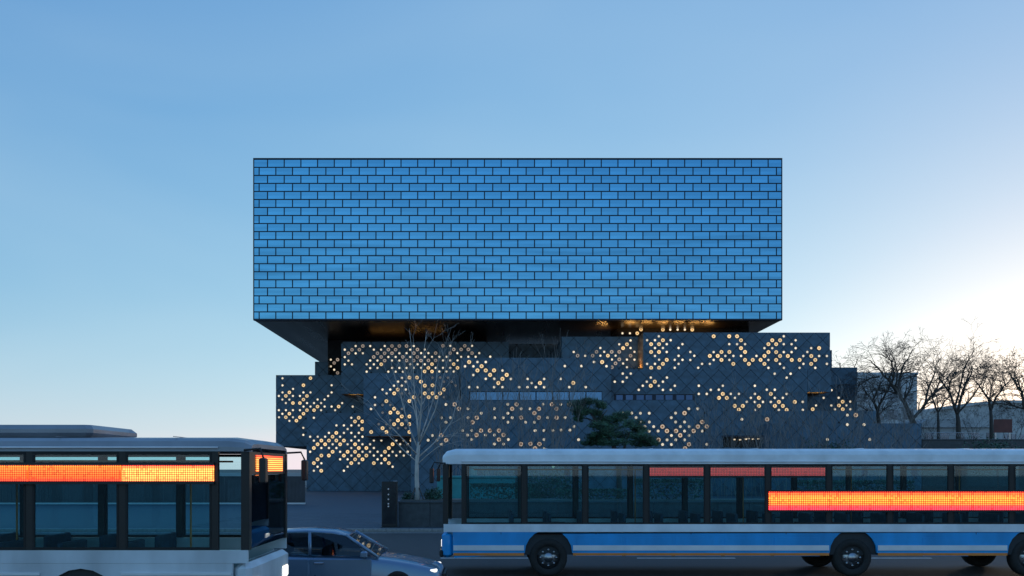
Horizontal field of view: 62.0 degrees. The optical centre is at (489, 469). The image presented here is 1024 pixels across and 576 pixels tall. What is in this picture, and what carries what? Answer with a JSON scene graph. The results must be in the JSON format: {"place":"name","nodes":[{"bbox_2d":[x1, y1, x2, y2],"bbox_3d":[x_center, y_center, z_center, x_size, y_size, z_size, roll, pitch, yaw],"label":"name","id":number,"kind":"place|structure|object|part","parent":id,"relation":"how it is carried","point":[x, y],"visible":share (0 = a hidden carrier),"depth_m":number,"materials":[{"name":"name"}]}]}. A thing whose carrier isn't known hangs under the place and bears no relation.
{"place":"outdoors","nodes":[
{"label":"outdoors","id":0,"kind":"place"},
{"bbox_2d":[220,470,300,472],"bbox_3d":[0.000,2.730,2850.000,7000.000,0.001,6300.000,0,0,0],"label":"ground","id":1,"kind":"structure","parent":0,"point":[239,471],"depth_m":976.59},
{"bbox_2d":[0,528,443,531],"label":"kerb","id":2,"kind":"structure","parent":1,"relation":"on","point":[221,530],"depth_m":36.90,"materials":[{"name":"stone"}]},
{"bbox_2d":[163,473,306,484],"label":"boundary wall","id":3,"kind":"structure","parent":1,"relation":"on","point":[239,474],"depth_m":140.00,"materials":[{"name":"concrete"}]},
{"bbox_2d":[857,372,917,422],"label":"apartment block","id":4,"kind":"structure","parent":1,"relation":"on","point":[889,401],"depth_m":165.00,"materials":[{"name":"concrete"}]},
{"bbox_2d":[888,410,897,418],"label":"window","id":5,"kind":"structure","parent":4,"relation":"in","point":[896,412],"depth_m":164.91,"materials":[{"name":"glass"}]},
{"bbox_2d":[888,393,897,401],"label":"window","id":6,"kind":"structure","parent":4,"relation":"in","point":[889,393],"depth_m":164.91,"materials":[{"name":"glass"}]},
{"bbox_2d":[873,400,934,437],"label":"bare tree","id":7,"kind":"object","parent":1,"relation":"on","point":[897,415],"visible":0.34,"depth_m":150.93,"materials":[{"name":"brown plant"}]},
{"bbox_2d":[893,391,968,438],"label":"bare tree","id":8,"kind":"object","parent":1,"relation":"on","point":[915,407],"visible":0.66,"depth_m":144.76,"materials":[{"name":"brown plant"}]},
{"bbox_2d":[898,419,999,438],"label":"house","id":9,"kind":"structure","parent":1,"relation":"on","point":[944,424],"depth_m":149.92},
{"bbox_2d":[925,433,933,438],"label":"window","id":10,"kind":"structure","parent":9,"relation":"in","point":[927,437],"depth_m":149.94,"materials":[{"name":"grey glass"}]},
{"bbox_2d":[941,433,948,438],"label":"window","id":11,"kind":"structure","parent":9,"relation":"in","point":[941,433],"depth_m":149.94,"materials":[{"name":"grey glass"}]},
{"bbox_2d":[971,433,979,438],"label":"window","id":12,"kind":"structure","parent":9,"relation":"in","point":[978,435],"depth_m":149.94,"materials":[{"name":"grey glass"}]},
{"bbox_2d":[923,390,1008,438],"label":"bare tree","id":13,"kind":"object","parent":1,"relation":"on","point":[975,414],"visible":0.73,"depth_m":141.57,"materials":[{"name":"brown plant"}]},
{"bbox_2d":[917,400,1023,438],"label":"arched hall","id":14,"kind":"structure","parent":1,"relation":"on","point":[981,410],"depth_m":210.00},
{"bbox_2d":[1003,434,1015,438],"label":"window","id":15,"kind":"structure","parent":14,"relation":"in","point":[1013,435],"depth_m":209.90,"materials":[{"name":"grey glass"}]},
{"bbox_2d":[988,398,1023,438],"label":"bare tree","id":16,"kind":"object","parent":1,"relation":"on","point":[1022,411],"visible":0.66,"depth_m":149.54,"materials":[{"name":"brown plant"}]},
{"bbox_2d":[0,485,763,528],"bbox_3d":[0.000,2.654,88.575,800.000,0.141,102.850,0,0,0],"label":"pavement","id":17,"kind":"structure","parent":0,"point":[350,509],"depth_m":49.87,"materials":[{"name":"grey concrete"}]},
{"bbox_2d":[0,476,305,503],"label":"hoarding","id":18,"kind":"object","parent":17,"relation":"on","point":[230,489],"visible":0.43,"depth_m":63.01,"materials":[{"name":"metal"}]},
{"bbox_2d":[380,481,398,527],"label":"information pillar","id":19,"kind":"structure","parent":17,"relation":"on","point":[389,504],"depth_m":37.34,"materials":[{"name":"black plastic"}]},
{"bbox_2d":[410,487,423,499],"bbox_3d":[-3.313,1.750,39.224,1.557,1.826,1.217,0,0,0],"label":"support stake","id":20,"kind":"object","parent":17,"relation":"on","point":[414,491],"visible":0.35,"depth_m":38.89,"materials":[{"name":"brown wood"}]},
{"bbox_2d":[405,351,480,475],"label":"bare shrub","id":21,"kind":"object","parent":17,"relation":"on","point":[453,412],"visible":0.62,"depth_m":70.84,"materials":[{"name":"brown plant"}]},
{"bbox_2d":[416,374,477,467],"bbox_3d":[-3.034,-2.188,62.010,4.521,9.642,4.898,0,0,14],"label":"bare shrub","id":22,"kind":"object","parent":17,"relation":"on","point":[435,439],"visible":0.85,"depth_m":61.80,"materials":[{"name":"brown plant"}]},
{"bbox_2d":[401,367,495,475],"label":"bare shrub","id":23,"kind":"object","parent":17,"relation":"on","point":[441,451],"visible":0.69,"depth_m":66.25,"materials":[{"name":"plant"}]},
{"bbox_2d":[441,327,495,468],"bbox_3d":[-1.645,-3.993,64.667,4.209,13.253,7.409,0,0,0],"label":"bare shrub","id":24,"kind":"object","parent":17,"relation":"on","point":[466,441],"visible":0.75,"depth_m":64.17,"materials":[{"name":"plant"}]},
{"bbox_2d":[443,377,522,475],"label":"bare shrub","id":25,"kind":"object","parent":17,"relation":"on","point":[485,428],"visible":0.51,"depth_m":68.70,"materials":[{"name":"plant"}]},
{"bbox_2d":[454,359,517,475],"bbox_3d":[-0.197,-2.571,62.654,4.527,10.411,7.024,0,0,0],"label":"bare shrub","id":26,"kind":"object","parent":17,"relation":"on","point":[502,439],"visible":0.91,"depth_m":62.08,"materials":[{"name":"brown plant"}]},
{"bbox_2d":[461,350,537,481],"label":"bare shrub","id":27,"kind":"object","parent":17,"relation":"on","point":[523,381],"visible":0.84,"depth_m":66.66,"materials":[{"name":"brown plant"}]},
{"bbox_2d":[490,362,553,481],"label":"bare shrub","id":28,"kind":"object","parent":17,"relation":"on","point":[521,410],"visible":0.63,"depth_m":71.22,"materials":[{"name":"brown plant"}]},
{"bbox_2d":[507,368,565,481],"bbox_3d":[3.604,-2.605,64.793,4.661,10.477,7.660,0,0,0],"label":"bare shrub","id":29,"kind":"object","parent":17,"relation":"on","point":[536,423],"visible":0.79,"depth_m":64.39,"materials":[{"name":"plant"}]},
{"bbox_2d":[512,354,563,496],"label":"bare shrub","id":30,"kind":"object","parent":17,"relation":"on","point":[523,397],"visible":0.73,"depth_m":68.27,"materials":[{"name":"brown plant"}]},
{"bbox_2d":[496,466,589,497],"bbox_3d":[2.780,1.261,47.031,6.168,3.071,3.033,0,0,0],"label":"evergreen bush","id":31,"kind":"object","parent":17,"relation":"on","point":[552,490],"visible":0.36,"depth_m":46.87,"materials":[{"name":"green plant"}]},
{"bbox_2d":[527,342,599,497],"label":"bare shrub","id":32,"kind":"object","parent":17,"relation":"on","point":[572,407],"visible":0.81,"depth_m":66.19,"materials":[{"name":"brown plant"}]},
{"bbox_2d":[539,333,596,495],"bbox_3d":[5.326,-3.748,61.965,4.263,12.761,6.094,0,0,-9],"label":"bare shrub","id":33,"kind":"object","parent":17,"relation":"on","point":[561,422],"visible":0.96,"depth_m":61.17,"materials":[{"name":"brown plant"}]},
{"bbox_2d":[567,396,660,497],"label":"pine tree","id":34,"kind":"object","parent":17,"relation":"on","point":[605,426],"visible":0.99,"depth_m":65.51,"materials":[{"name":"green plant"}]},
{"bbox_2d":[667,403,722,497],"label":"bare shrub","id":35,"kind":"object","parent":17,"relation":"on","point":[696,437],"visible":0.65,"depth_m":70.21,"materials":[{"name":"brown plant"}]},
{"bbox_2d":[398,498,1007,526],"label":"planter wall","id":36,"kind":"structure","parent":17,"relation":"on","point":[421,512],"depth_m":37.90,"materials":[{"name":"stone"}]},
{"bbox_2d":[333,317,476,499],"bbox_3d":[-3.400,-2.789,39.137,7.351,8.798,4.315,0,0,0],"label":"street tree","id":37,"kind":"object","parent":36,"relation":"on","point":[417,491],"visible":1,"depth_m":38.96,"materials":[{"name":"brown plant"}]},
{"bbox_2d":[400,492,414,499],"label":"evergreen bush","id":38,"kind":"object","parent":36,"relation":"in","point":[406,496],"visible":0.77,"depth_m":39.07,"materials":[{"name":"green plant"}]},
{"bbox_2d":[423,486,442,499],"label":"evergreen bush","id":39,"kind":"object","parent":36,"relation":"in","point":[432,493],"visible":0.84,"depth_m":39.08,"materials":[{"name":"green plant"}]},
{"bbox_2d":[436,476,515,497],"bbox_3d":[-0.726,1.482,46.600,4.340,2.237,1.320,0,0,0],"label":"clipped hedge","id":40,"kind":"object","parent":36,"relation":"in","point":[456,486],"visible":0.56,"depth_m":46.00,"materials":[{"name":"green plant"}]},
{"bbox_2d":[470,482,541,499],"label":"clipped hedge","id":41,"kind":"object","parent":36,"relation":"on","point":[534,486],"visible":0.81,"depth_m":39.13,"materials":[{"name":"green plant"}]},
{"bbox_2d":[634,478,703,499],"bbox_3d":[8.435,1.075,39.575,3.366,1.346,1.134,0,0,0],"label":"clipped hedge","id":42,"kind":"object","parent":36,"relation":"on","point":[639,481],"visible":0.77,"depth_m":39.15,"materials":[{"name":"green plant"}]},
{"bbox_2d":[790,479,914,489],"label":"clipped hedge","id":43,"kind":"object","parent":36,"relation":"on","point":[858,483],"visible":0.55,"depth_m":39.13,"materials":[{"name":"green plant"}]},
{"bbox_2d":[688,396,741,497],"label":"bare shrub","id":44,"kind":"object","parent":17,"relation":"on","point":[707,417],"visible":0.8,"depth_m":73.10,"materials":[{"name":"plant"}]},
{"bbox_2d":[693,391,773,497],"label":"bare shrub","id":45,"kind":"object","parent":17,"relation":"on","point":[725,435],"visible":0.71,"depth_m":76.15,"materials":[{"name":"brown plant"}]},
{"bbox_2d":[698,394,781,497],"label":"bare shrub","id":46,"kind":"object","parent":17,"relation":"on","point":[746,448],"visible":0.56,"depth_m":74.60,"materials":[{"name":"plant"}]},
{"bbox_2d":[713,372,776,497],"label":"bare shrub","id":47,"kind":"object","parent":17,"relation":"on","point":[748,432],"visible":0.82,"depth_m":71.37,"materials":[{"name":"plant"}]},
{"bbox_2d":[742,380,803,489],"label":"bare shrub","id":48,"kind":"object","parent":17,"relation":"on","point":[775,421],"visible":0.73,"depth_m":73.54,"materials":[{"name":"brown plant"}]},
{"bbox_2d":[746,383,804,497],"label":"bare shrub","id":49,"kind":"object","parent":17,"relation":"on","point":[759,428],"visible":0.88,"depth_m":69.92,"materials":[{"name":"brown plant"}]},
{"bbox_2d":[776,368,825,487],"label":"bare shrub","id":50,"kind":"object","parent":17,"relation":"on","point":[796,426],"visible":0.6,"depth_m":75.69,"materials":[{"name":"brown plant"}]},
{"bbox_2d":[778,413,835,488],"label":"bare shrub","id":51,"kind":"object","parent":17,"relation":"on","point":[813,442],"visible":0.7,"depth_m":71.45,"materials":[{"name":"brown plant"}]},
{"bbox_2d":[793,399,852,489],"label":"bare shrub","id":52,"kind":"object","parent":17,"relation":"on","point":[816,428],"visible":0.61,"depth_m":74.76,"materials":[{"name":"brown plant"}]},
{"bbox_2d":[794,437,854,472],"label":"evergreen bush","id":53,"kind":"object","parent":17,"relation":"on","point":[833,447],"visible":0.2,"depth_m":73.77,"materials":[{"name":"green plant"}]},
{"bbox_2d":[808,380,874,484],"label":"bare shrub","id":54,"kind":"object","parent":17,"relation":"on","point":[852,438],"visible":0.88,"depth_m":70.37,"materials":[{"name":"plant"}]},
{"bbox_2d":[785,376,910,489],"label":"bare shrub","id":55,"kind":"object","parent":17,"relation":"on","point":[856,398],"visible":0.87,"depth_m":73.30,"materials":[{"name":"brown plant"}]},
{"bbox_2d":[833,348,872,380],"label":"bare tree","id":56,"kind":"object","parent":17,"relation":"on","point":[845,357],"visible":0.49,"depth_m":116.98,"materials":[{"name":"brown plant"}]},
{"bbox_2d":[846,398,882,489],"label":"bare shrub","id":57,"kind":"object","parent":17,"relation":"on","point":[861,441],"visible":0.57,"depth_m":76.46,"materials":[{"name":"brown plant"}]},
{"bbox_2d":[837,356,919,422],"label":"bare tree","id":58,"kind":"object","parent":17,"relation":"on","point":[880,403],"visible":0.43,"depth_m":107.64,"materials":[{"name":"brown plant"}]},
{"bbox_2d":[857,397,902,421],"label":"bare tree","id":59,"kind":"object","parent":17,"relation":"on","point":[881,409],"visible":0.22,"depth_m":137.88,"materials":[{"name":"brown plant"}]},
{"bbox_2d":[868,403,920,489],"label":"bare shrub","id":60,"kind":"object","parent":17,"relation":"on","point":[895,432],"visible":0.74,"depth_m":71.48,"materials":[{"name":"brown plant"}]},
{"bbox_2d":[861,375,941,489],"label":"bare shrub","id":61,"kind":"object","parent":17,"relation":"on","point":[907,411],"visible":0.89,"depth_m":70.42,"materials":[{"name":"brown plant"}]},
{"bbox_2d":[874,388,938,489],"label":"bare shrub","id":62,"kind":"object","parent":17,"relation":"on","point":[903,428],"visible":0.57,"depth_m":74.38,"materials":[{"name":"brown plant"}]},
{"bbox_2d":[831,329,990,422],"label":"bare tree","id":63,"kind":"object","parent":17,"relation":"on","point":[899,377],"visible":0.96,"depth_m":95.78,"materials":[{"name":"brown plant"}]},
{"bbox_2d":[902,362,977,438],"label":"bare tree","id":64,"kind":"object","parent":17,"relation":"on","point":[938,422],"visible":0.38,"depth_m":127.87,"materials":[{"name":"brown plant"}]},
{"bbox_2d":[909,316,1010,438],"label":"bare tree","id":65,"kind":"object","parent":17,"relation":"on","point":[957,410],"visible":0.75,"depth_m":103.91,"materials":[{"name":"brown plant"}]},
{"bbox_2d":[948,347,1023,438],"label":"bare tree","id":66,"kind":"object","parent":17,"relation":"on","point":[991,429],"visible":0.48,"depth_m":111.89,"materials":[{"name":"brown plant"}]},
{"bbox_2d":[957,434,1021,476],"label":"evergreen bush","id":67,"kind":"object","parent":17,"relation":"on","point":[996,445],"visible":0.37,"depth_m":77.87,"materials":[{"name":"green plant"}]},
{"bbox_2d":[973,346,1023,414],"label":"bare tree","id":68,"kind":"object","parent":17,"relation":"on","point":[1019,389],"visible":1,"depth_m":100.27,"materials":[{"name":"brown plant"}]},
{"bbox_2d":[993,419,1011,438],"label":"red panel","id":69,"kind":"object","parent":17,"relation":"on","point":[1002,425],"visible":0.69,"depth_m":119.94,"materials":[{"name":"metal"}]},
{"bbox_2d":[469,466,477,475],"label":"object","id":70,"kind":"object","parent":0,"point":[472,472],"visible":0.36,"depth_m":52.00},
{"bbox_2d":[0,532,1022,575],"bbox_3d":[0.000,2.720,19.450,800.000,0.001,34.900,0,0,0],"label":"road","id":71,"kind":"structure","parent":0,"point":[425,545],"depth_m":24.27,"materials":[{"name":"grey asphalt"}]},
{"bbox_2d":[0,425,307,575],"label":"city bus","id":72,"kind":"object","parent":71,"relation":"on","point":[248,551],"visible":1,"depth_m":13.01,"materials":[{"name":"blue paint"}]},
{"bbox_3d":[-9.166,0.485,15.484,1.316,1.506,0.028,0,0,0],"label":"window","id":73,"kind":"part","parent":72,"relation":"part of","materials":[{"name":"black rubber"}]},
{"bbox_3d":[-7.746,0.485,13.016,1.316,1.506,0.028,0,0,0],"label":"window","id":74,"kind":"part","parent":72,"relation":"part of","materials":[{"name":"black rubber"}]},
{"bbox_3d":[-7.746,0.485,15.484,1.316,1.506,0.028,0,0,0],"label":"window","id":75,"kind":"part","parent":72,"relation":"part of","materials":[{"name":"black rubber"}]},
{"bbox_3d":[-6.326,0.485,13.016,1.316,1.506,0.028,0,0,0],"label":"window","id":76,"kind":"part","parent":72,"relation":"part of","materials":[{"name":"black rubber"}]},
{"bbox_3d":[-6.326,0.485,15.484,1.316,1.506,0.028,0,0,0],"label":"window","id":77,"kind":"part","parent":72,"relation":"part of","materials":[{"name":"black rubber"}]},
{"bbox_3d":[-4.906,0.485,13.016,1.316,1.506,0.028,0,0,0],"label":"window","id":78,"kind":"part","parent":72,"relation":"part of","materials":[{"name":"black rubber"}]},
{"bbox_3d":[-4.906,0.485,15.484,1.316,1.506,0.028,0,0,0],"label":"window","id":79,"kind":"part","parent":72,"relation":"part of","materials":[{"name":"black glass"}]},
{"bbox_2d":[274,527,446,575],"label":"saloon car","id":80,"kind":"object","parent":71,"relation":"on","point":[322,551],"visible":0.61,"depth_m":17.33,"materials":[{"name":"blue metal"}]},
{"bbox_3d":[-4.305,1.528,17.392,1.230,0.435,0.215,0,0,0],"label":"side window","id":81,"kind":"part","parent":80,"relation":"part of","materials":[{"name":"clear glass"}]},
{"bbox_3d":[-4.130,2.100,17.195,0.920,0.560,0.044,0,0,0],"label":"door","id":82,"kind":"part","parent":80,"relation":"part of","materials":[{"name":"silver metal"}]},
{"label":"side window","id":83,"kind":"part","parent":80,"relation":"part of","materials":[{"name":"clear glass"}]},
{"bbox_3d":[-3.010,2.100,17.195,1.240,0.560,0.044,0,0,0],"label":"door","id":84,"kind":"part","parent":80,"relation":"part of","materials":[{"name":"silver metal"}]},
{"bbox_2d":[429,448,1023,575],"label":"city bus","id":85,"kind":"object","parent":71,"relation":"on","point":[851,540],"visible":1,"depth_m":21.50,"materials":[{"name":"blue paint"}]},
{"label":"window","id":86,"kind":"part","parent":85,"relation":"part of","materials":[{"name":"black glass"}]},
{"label":"window","id":87,"kind":"part","parent":85,"relation":"part of","materials":[{"name":"black glass"}]},
{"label":"window","id":88,"kind":"part","parent":85,"relation":"part of","materials":[{"name":"black glass"}]},
{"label":"window","id":89,"kind":"part","parent":85,"relation":"part of","materials":[{"name":"black glass"}]},
{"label":"window","id":90,"kind":"part","parent":85,"relation":"part of","materials":[{"name":"black glass"}]},
{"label":"window","id":91,"kind":"part","parent":85,"relation":"part of","materials":[{"name":"black glass"}]},
{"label":"window","id":92,"kind":"part","parent":85,"relation":"part of","materials":[{"name":"black rubber"}]},
{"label":"window","id":93,"kind":"part","parent":85,"relation":"part of","materials":[{"name":"black rubber"}]},
{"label":"window","id":94,"kind":"part","parent":85,"relation":"part of","materials":[{"name":"black rubber"}]},
{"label":"window","id":95,"kind":"part","parent":85,"relation":"part of","materials":[{"name":"black rubber"}]},
{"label":"window","id":96,"kind":"part","parent":85,"relation":"part of","materials":[{"name":"black rubber"}]},
{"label":"window","id":97,"kind":"part","parent":85,"relation":"part of","materials":[{"name":"black glass"}]},
{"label":"window","id":98,"kind":"part","parent":85,"relation":"part of","materials":[{"name":"black glass"}]},
{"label":"window","id":99,"kind":"part","parent":85,"relation":"part of","materials":[{"name":"black glass"}]},
{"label":"window","id":100,"kind":"part","parent":85,"relation":"part of","materials":[{"name":"black glass"}]},
{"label":"window","id":101,"kind":"part","parent":85,"relation":"part of","materials":[{"name":"black glass"}]},
{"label":"window","id":102,"kind":"part","parent":85,"relation":"part of","materials":[{"name":"black glass"}]},
{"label":"window","id":103,"kind":"part","parent":85,"relation":"part of","materials":[{"name":"black glass"}]},
{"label":"window","id":104,"kind":"part","parent":85,"relation":"part of","materials":[{"name":"black glass"}]},
{"bbox_2d":[0,0,1023,469],"label":"sky","id":105,"kind":"structure","parent":0,"point":[132,132],"materials":[{"name":"blue"}]},
{"bbox_2d":[253,158,921,495],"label":"museum building","id":106,"kind":"structure","parent":0,"point":[657,282],"depth_m":96.45,"materials":[{"name":"metal"}]},
{"bbox_2d":[278,329,851,471],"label":"round windows","id":107,"kind":"structure","parent":106,"relation":"in","point":[640,413],"depth_m":96.48,"materials":[{"name":"beige glass"}]},
{"bbox_2d":[921,439,1023,489],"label":"garden wall","id":108,"kind":"structure","parent":0,"point":[936,480],"depth_m":82.00,"materials":[{"name":"concrete"}]},
{"bbox_2d":[927,432,977,438],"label":"railing","id":109,"kind":"object","parent":108,"relation":"on","point":[952,432],"visible":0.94,"depth_m":82.19,"materials":[{"name":"metal"}]}
]}

